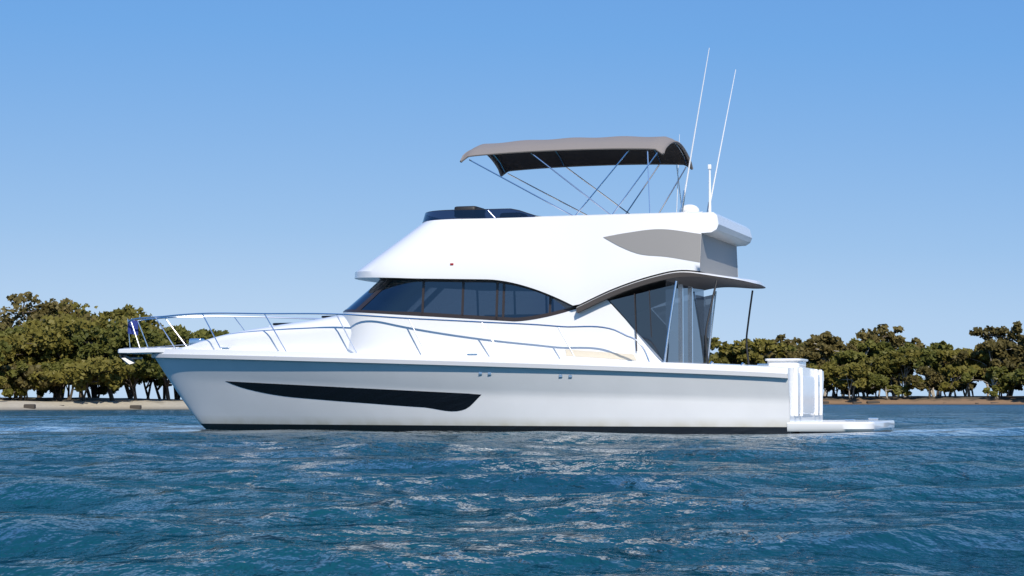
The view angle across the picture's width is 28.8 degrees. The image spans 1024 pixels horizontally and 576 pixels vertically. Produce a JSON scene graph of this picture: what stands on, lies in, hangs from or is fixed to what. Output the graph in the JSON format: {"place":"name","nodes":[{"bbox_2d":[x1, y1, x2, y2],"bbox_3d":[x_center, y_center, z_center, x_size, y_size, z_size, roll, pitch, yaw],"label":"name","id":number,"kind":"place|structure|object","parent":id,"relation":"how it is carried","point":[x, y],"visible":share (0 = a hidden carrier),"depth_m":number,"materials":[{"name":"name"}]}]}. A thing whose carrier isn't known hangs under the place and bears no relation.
{"place":"outdoors","nodes":[
{"label":"outdoors","id":0,"kind":"place"},
{"bbox_2d":[0,397,188,409],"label":"beach","id":1,"kind":"structure","parent":0,"point":[73,403],"depth_m":146.39,"materials":[{"name":"beige sand"}]},
{"bbox_2d":[0,376,7,387],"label":"island tree","id":2,"kind":"object","parent":1,"relation":"on","point":[3,380],"visible":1,"depth_m":141.21,"materials":[{"name":"green plant"}]},
{"bbox_2d":[0,340,12,361],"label":"island tree","id":3,"kind":"object","parent":1,"relation":"on","point":[5,347],"visible":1,"depth_m":143.53,"materials":[{"name":"green plant"}]},
{"bbox_2d":[0,354,15,365],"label":"island tree","id":4,"kind":"object","parent":1,"relation":"on","point":[7,360],"visible":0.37,"depth_m":148.70,"materials":[{"name":"green plant"}]},
{"bbox_2d":[0,324,28,336],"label":"island tree","id":5,"kind":"object","parent":1,"relation":"on","point":[8,331],"visible":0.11,"depth_m":155.50,"materials":[{"name":"green plant"}]},
{"bbox_2d":[0,333,41,398],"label":"island tree","id":6,"kind":"object","parent":1,"relation":"on","point":[29,359],"visible":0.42,"depth_m":149.06,"materials":[{"name":"green plant"}]},
{"bbox_2d":[0,360,52,400],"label":"island tree","id":7,"kind":"object","parent":1,"relation":"on","point":[22,366],"visible":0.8,"depth_m":145.15,"materials":[{"name":"green plant"}]},
{"bbox_2d":[0,363,61,400],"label":"island tree","id":8,"kind":"object","parent":1,"relation":"on","point":[23,383],"visible":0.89,"depth_m":144.98,"materials":[{"name":"green plant"}]},
{"bbox_2d":[0,291,96,397],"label":"island tree","id":9,"kind":"object","parent":1,"relation":"on","point":[50,307],"visible":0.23,"depth_m":161.64,"materials":[{"name":"green plant"}]},
{"bbox_2d":[36,362,65,400],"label":"island tree","id":10,"kind":"object","parent":1,"relation":"on","point":[55,366],"visible":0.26,"depth_m":148.23,"materials":[{"name":"green plant"}]},
{"bbox_2d":[0,312,123,397],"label":"island tree","id":11,"kind":"object","parent":1,"relation":"on","point":[47,332],"visible":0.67,"depth_m":149.06,"materials":[{"name":"green plant"}]},
{"bbox_2d":[42,342,93,399],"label":"island tree","id":12,"kind":"object","parent":1,"relation":"on","point":[50,352],"visible":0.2,"depth_m":148.44,"materials":[{"name":"green plant"}]},
{"bbox_2d":[27,355,133,400],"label":"island tree","id":13,"kind":"object","parent":1,"relation":"on","point":[100,368],"visible":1,"depth_m":145.12,"materials":[{"name":"green plant"}]},
{"bbox_2d":[77,385,118,397],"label":"island tree","id":14,"kind":"object","parent":1,"relation":"on","point":[100,390],"visible":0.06,"depth_m":161.40,"materials":[{"name":"green plant"}]},
{"bbox_2d":[44,302,163,397],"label":"island tree","id":15,"kind":"object","parent":1,"relation":"on","point":[124,314],"visible":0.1,"depth_m":161.75,"materials":[{"name":"green plant"}]},
{"bbox_2d":[66,320,175,400],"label":"island tree","id":16,"kind":"object","parent":1,"relation":"on","point":[105,344],"visible":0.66,"depth_m":148.75,"materials":[{"name":"green plant"}]},
{"bbox_2d":[123,326,131,398],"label":"island tree","id":17,"kind":"object","parent":1,"relation":"on","point":[129,393],"visible":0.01,"depth_m":159.77,"materials":[{"name":"green plant"}]},
{"bbox_2d":[97,358,167,400],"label":"island tree","id":18,"kind":"object","parent":1,"relation":"on","point":[130,382],"visible":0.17,"depth_m":150.28,"materials":[{"name":"green plant"}]},
{"bbox_2d":[143,380,152,398],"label":"island tree","id":19,"kind":"object","parent":1,"relation":"on","point":[149,390],"visible":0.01,"depth_m":161.89,"materials":[{"name":"brown plant"}]},
{"bbox_2d":[131,380,171,398],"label":"island tree","id":20,"kind":"object","parent":1,"relation":"on","point":[146,382],"visible":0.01,"depth_m":162.15,"materials":[{"name":"green plant"}]},
{"bbox_2d":[137,377,167,398],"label":"island tree","id":21,"kind":"object","parent":1,"relation":"on","point":[159,383],"visible":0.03,"depth_m":160.27,"materials":[{"name":"green plant"}]},
{"bbox_2d":[153,326,179,398],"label":"island tree","id":22,"kind":"object","parent":1,"relation":"on","point":[160,330],"depth_m":161.77,"materials":[{"name":"green plant"}]},
{"bbox_2d":[129,325,211,400],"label":"island tree","id":23,"kind":"object","parent":1,"relation":"on","point":[182,333],"visible":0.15,"depth_m":154.97,"materials":[{"name":"green plant"}]},
{"bbox_2d":[159,324,190,398],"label":"island tree","id":24,"kind":"object","parent":1,"relation":"on","point":[175,394],"visible":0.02,"depth_m":161.13,"materials":[{"name":"green plant"}]},
{"bbox_2d":[200,329,227,338],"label":"island tree","id":25,"kind":"object","parent":1,"relation":"on","point":[224,332],"visible":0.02,"depth_m":161.05,"materials":[{"name":"green plant"}]},
{"bbox_2d":[0,404,1023,575],"bbox_3d":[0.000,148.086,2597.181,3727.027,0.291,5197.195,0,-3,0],"label":"sea water","id":26,"kind":"structure","parent":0,"point":[927,490],"depth_m":12.40,"materials":[{"name":"liquid"}]},
{"bbox_2d":[118,48,894,433],"bbox_3d":[-0.703,-0.414,42.283,17.050,8.421,4.762,-1,-3,17],"label":"yacht","id":27,"kind":"object","parent":26,"relation":"on","point":[466,318],"visible":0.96,"depth_m":40.23,"materials":[{"name":"paint"}]},
{"bbox_2d":[0,0,1023,399],"label":"sky","id":28,"kind":"structure","parent":0,"point":[160,157],"materials":[{"name":"blue"}]},
{"bbox_2d":[823,396,1023,404],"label":"shore ground","id":29,"kind":"structure","parent":0,"point":[950,400],"depth_m":359.02,"materials":[{"name":"beige sand"}]},
{"bbox_2d":[709,337,719,355],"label":"tree","id":30,"kind":"object","parent":29,"relation":"on","point":[714,341],"visible":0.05,"depth_m":412.17,"materials":[{"name":"green plant"}]},
{"bbox_2d":[709,347,764,364],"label":"tree","id":31,"kind":"object","parent":29,"relation":"on","point":[716,357],"visible":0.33,"depth_m":380.56,"materials":[{"name":"green plant"}]},
{"bbox_2d":[716,338,786,364],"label":"tree","id":32,"kind":"object","parent":29,"relation":"on","point":[756,346],"visible":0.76,"depth_m":378.23,"materials":[{"name":"green plant"}]},
{"bbox_2d":[766,353,775,358],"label":"tree","id":33,"kind":"object","parent":29,"relation":"on","point":[771,355],"visible":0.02,"depth_m":413.52,"materials":[{"name":"green plant"}]},
{"bbox_2d":[762,334,802,356],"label":"tree","id":34,"kind":"object","parent":29,"relation":"on","point":[787,341],"visible":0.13,"depth_m":414.70,"materials":[{"name":"green plant"}]},
{"bbox_2d":[783,350,820,368],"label":"tree","id":35,"kind":"object","parent":29,"relation":"on","point":[811,355],"visible":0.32,"depth_m":375.68,"materials":[{"name":"green plant"}]},
{"bbox_2d":[774,343,832,364],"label":"tree","id":36,"kind":"object","parent":29,"relation":"on","point":[791,348],"visible":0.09,"depth_m":392.23,"materials":[{"name":"green plant"}]},
{"bbox_2d":[793,331,858,395],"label":"tree","id":37,"kind":"object","parent":29,"relation":"on","point":[826,344],"visible":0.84,"depth_m":385.82,"materials":[{"name":"green plant"}]},
{"bbox_2d":[806,360,850,389],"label":"tree","id":38,"kind":"object","parent":29,"relation":"on","point":[831,369],"visible":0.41,"depth_m":365.31,"materials":[{"name":"green plant"}]},
{"bbox_2d":[823,376,833,396],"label":"tree","id":39,"kind":"object","parent":29,"relation":"on","point":[827,387],"visible":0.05,"depth_m":372.32,"materials":[{"name":"green plant"}]},
{"bbox_2d":[825,386,850,396],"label":"tree","id":40,"kind":"object","parent":29,"relation":"on","point":[846,391],"visible":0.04,"depth_m":379.66,"materials":[{"name":"green plant"}]},
{"bbox_2d":[834,364,849,396],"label":"tree","id":41,"kind":"object","parent":29,"relation":"on","point":[838,376],"visible":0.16,"depth_m":373.56,"materials":[{"name":"green plant"}]},
{"bbox_2d":[823,362,871,398],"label":"tree","id":42,"kind":"object","parent":29,"relation":"on","point":[854,374],"visible":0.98,"depth_m":362.68,"materials":[{"name":"green plant"}]},
{"bbox_2d":[829,338,880,395],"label":"tree","id":43,"kind":"object","parent":29,"relation":"on","point":[851,355],"visible":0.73,"depth_m":381.10,"materials":[{"name":"green plant"}]},
{"bbox_2d":[845,386,864,395],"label":"tree","id":44,"kind":"object","parent":29,"relation":"on","point":[856,391],"visible":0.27,"depth_m":418.16,"materials":[{"name":"green plant"}]},
{"bbox_2d":[849,338,864,395],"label":"tree","id":45,"kind":"object","parent":29,"relation":"on","point":[854,341],"visible":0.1,"depth_m":416.10,"materials":[{"name":"green plant"}]},
{"bbox_2d":[852,385,873,395],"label":"tree","id":46,"kind":"object","parent":29,"relation":"on","point":[869,391],"visible":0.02,"depth_m":376.55,"materials":[{"name":"green plant"}]},
{"bbox_2d":[859,367,885,396],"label":"tree","id":47,"kind":"object","parent":29,"relation":"on","point":[873,370],"visible":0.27,"depth_m":368.12,"materials":[{"name":"green plant"}]},
{"bbox_2d":[856,355,903,396],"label":"tree","id":48,"kind":"object","parent":29,"relation":"on","point":[875,362],"visible":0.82,"depth_m":367.18,"materials":[{"name":"green plant"}]},
{"bbox_2d":[864,372,911,398],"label":"tree","id":49,"kind":"object","parent":29,"relation":"on","point":[877,382],"visible":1,"depth_m":362.35,"materials":[{"name":"green plant"}]},
{"bbox_2d":[855,323,926,395],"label":"tree","id":50,"kind":"object","parent":29,"relation":"on","point":[882,333],"visible":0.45,"depth_m":402.88,"materials":[{"name":"green plant"}]},
{"bbox_2d":[867,340,920,395],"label":"tree","id":51,"kind":"object","parent":29,"relation":"on","point":[885,348],"visible":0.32,"depth_m":381.37,"materials":[{"name":"green plant"}]},
{"bbox_2d":[887,377,900,395],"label":"tree","id":52,"kind":"object","parent":29,"relation":"on","point":[895,382],"visible":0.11,"depth_m":390.94,"materials":[{"name":"green plant"}]},
{"bbox_2d":[870,357,938,395],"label":"tree","id":53,"kind":"object","parent":29,"relation":"on","point":[898,380],"visible":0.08,"depth_m":376.18,"materials":[{"name":"green plant"}]},
{"bbox_2d":[880,347,943,396],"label":"tree","id":54,"kind":"object","parent":29,"relation":"on","point":[897,357],"visible":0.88,"depth_m":365.81,"materials":[{"name":"green plant"}]},
{"bbox_2d":[911,378,930,395],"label":"tree","id":55,"kind":"object","parent":29,"relation":"on","point":[919,381],"visible":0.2,"depth_m":387.43,"materials":[{"name":"green plant"}]},
{"bbox_2d":[903,366,947,398],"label":"tree","id":56,"kind":"object","parent":29,"relation":"on","point":[933,379],"visible":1,"depth_m":360.08,"materials":[{"name":"green plant"}]},
{"bbox_2d":[906,340,953,396],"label":"tree","id":57,"kind":"object","parent":29,"relation":"on","point":[928,358],"visible":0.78,"depth_m":365.24,"materials":[{"name":"green plant"}]},
{"bbox_2d":[934,360,982,395],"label":"tree","id":58,"kind":"object","parent":29,"relation":"on","point":[964,386],"visible":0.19,"depth_m":373.07,"materials":[{"name":"green plant"}]},
{"bbox_2d":[938,364,983,396],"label":"tree","id":59,"kind":"object","parent":29,"relation":"on","point":[952,385],"visible":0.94,"depth_m":359.14,"materials":[{"name":"green plant"}]},
{"bbox_2d":[936,348,997,396],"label":"tree","id":60,"kind":"object","parent":29,"relation":"on","point":[983,357],"visible":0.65,"depth_m":362.58,"materials":[{"name":"green plant"}]},
{"bbox_2d":[955,377,984,395],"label":"tree","id":61,"kind":"object","parent":29,"relation":"on","point":[973,383],"visible":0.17,"depth_m":384.82,"materials":[{"name":"green plant"}]},
{"bbox_2d":[952,338,1020,383],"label":"tree","id":62,"kind":"object","parent":29,"relation":"on","point":[1000,350],"visible":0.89,"depth_m":359.90,"materials":[{"name":"green plant"}]},
{"bbox_2d":[958,366,1016,398],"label":"tree","id":63,"kind":"object","parent":29,"relation":"on","point":[992,375],"visible":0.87,"depth_m":353.91,"materials":[{"name":"green plant"}]},
{"bbox_2d":[969,320,1022,395],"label":"tree","id":64,"kind":"object","parent":29,"relation":"on","point":[1013,333],"visible":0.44,"depth_m":386.39,"materials":[{"name":"green plant"}]},
{"bbox_2d":[979,357,1022,395],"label":"tree","id":65,"kind":"object","parent":29,"relation":"on","point":[1010,370],"visible":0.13,"depth_m":362.63,"materials":[{"name":"green plant"}]},
{"bbox_2d":[996,381,1022,395],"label":"tree","id":66,"kind":"object","parent":29,"relation":"on","point":[1018,387],"visible":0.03,"depth_m":384.72,"materials":[{"name":"green plant"}]},
{"bbox_2d":[997,368,1023,385],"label":"tree","id":67,"kind":"object","parent":29,"relation":"on","point":[1016,378],"visible":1,"depth_m":349.42,"materials":[{"name":"green plant"}]},
{"bbox_2d":[1006,335,1023,359],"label":"tree","id":68,"kind":"object","parent":29,"relation":"on","point":[1020,351],"visible":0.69,"depth_m":372.16,"materials":[{"name":"green plant"}]},
{"bbox_2d":[1014,352,1023,369],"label":"tree","id":69,"kind":"object","parent":29,"relation":"on","point":[1020,366],"visible":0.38,"depth_m":358.09,"materials":[{"name":"green plant"}]},
{"label":"sea","id":70,"kind":"structure","parent":0,"visible":0},
{"bbox_2d":[24,401,998,408],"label":"shore rocks","id":71,"kind":"object","parent":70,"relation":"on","point":[31,406],"visible":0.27,"depth_m":146.12,"materials":[{"name":"grey"}]}
]}

